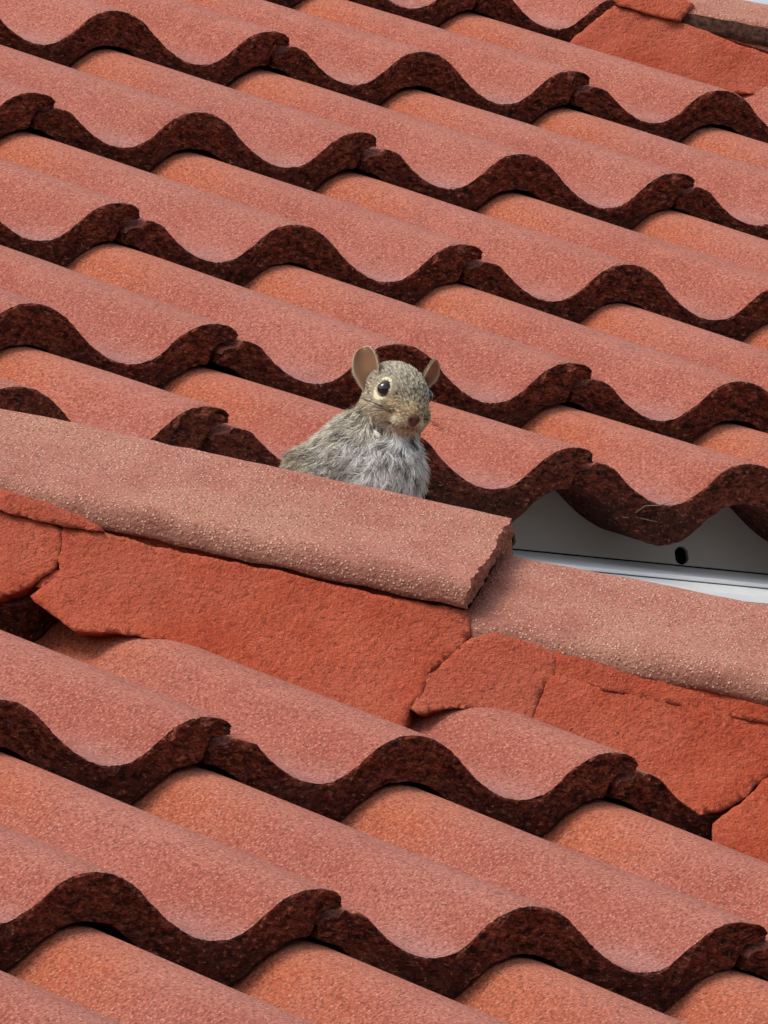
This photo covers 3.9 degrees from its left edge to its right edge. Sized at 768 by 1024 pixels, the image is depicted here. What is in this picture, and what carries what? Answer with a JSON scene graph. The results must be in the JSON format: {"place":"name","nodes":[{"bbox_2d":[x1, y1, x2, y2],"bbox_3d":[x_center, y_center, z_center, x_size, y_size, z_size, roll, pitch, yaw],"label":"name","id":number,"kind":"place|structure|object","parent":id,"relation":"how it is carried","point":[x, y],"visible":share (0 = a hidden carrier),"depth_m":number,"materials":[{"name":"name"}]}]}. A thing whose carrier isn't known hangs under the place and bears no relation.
{"place":"outdoors","nodes":[
{"label":"outdoors","id":0,"kind":"place"},
{"bbox_2d":[0,0,767,545],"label":"tiled roof","id":1,"kind":"structure","parent":0,"point":[246,230],"depth_m":8.15,"materials":[{"name":"tile"}]},
{"bbox_2d":[511,491,767,603],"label":"gutter","id":2,"kind":"object","parent":1,"relation":"attached to","point":[723,552],"visible":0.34,"depth_m":7.51,"materials":[{"name":"grey metal"}]},
{"bbox_2d":[635,501,675,512],"bbox_3d":[0.181,-0.004,7.474,0.034,0.011,0.003,6,-9,-36],"label":"straw","id":3,"kind":"object","parent":1,"relation":"on","point":[652,505],"visible":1,"depth_m":7.47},
{"bbox_2d":[745,0,767,3],"label":"sky","id":4,"kind":"structure","parent":0,"point":[757,1],"materials":[{"name":"white"}]},
{"label":"ground","id":5,"kind":"structure","parent":0,"visible":0},
{"bbox_2d":[0,409,767,1023],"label":"tiled roof","id":6,"kind":"structure","parent":5,"relation":"on","point":[284,747],"depth_m":6.64,"materials":[{"name":"tile"}]},
{"bbox_2d":[278,346,465,498],"bbox_3d":[-0.032,0.008,7.065,0.104,0.212,0.190,4,-8,-27],"label":"squirrel","id":7,"kind":"object","parent":6,"relation":"on","point":[372,437],"visible":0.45,"depth_m":7.00}
]}

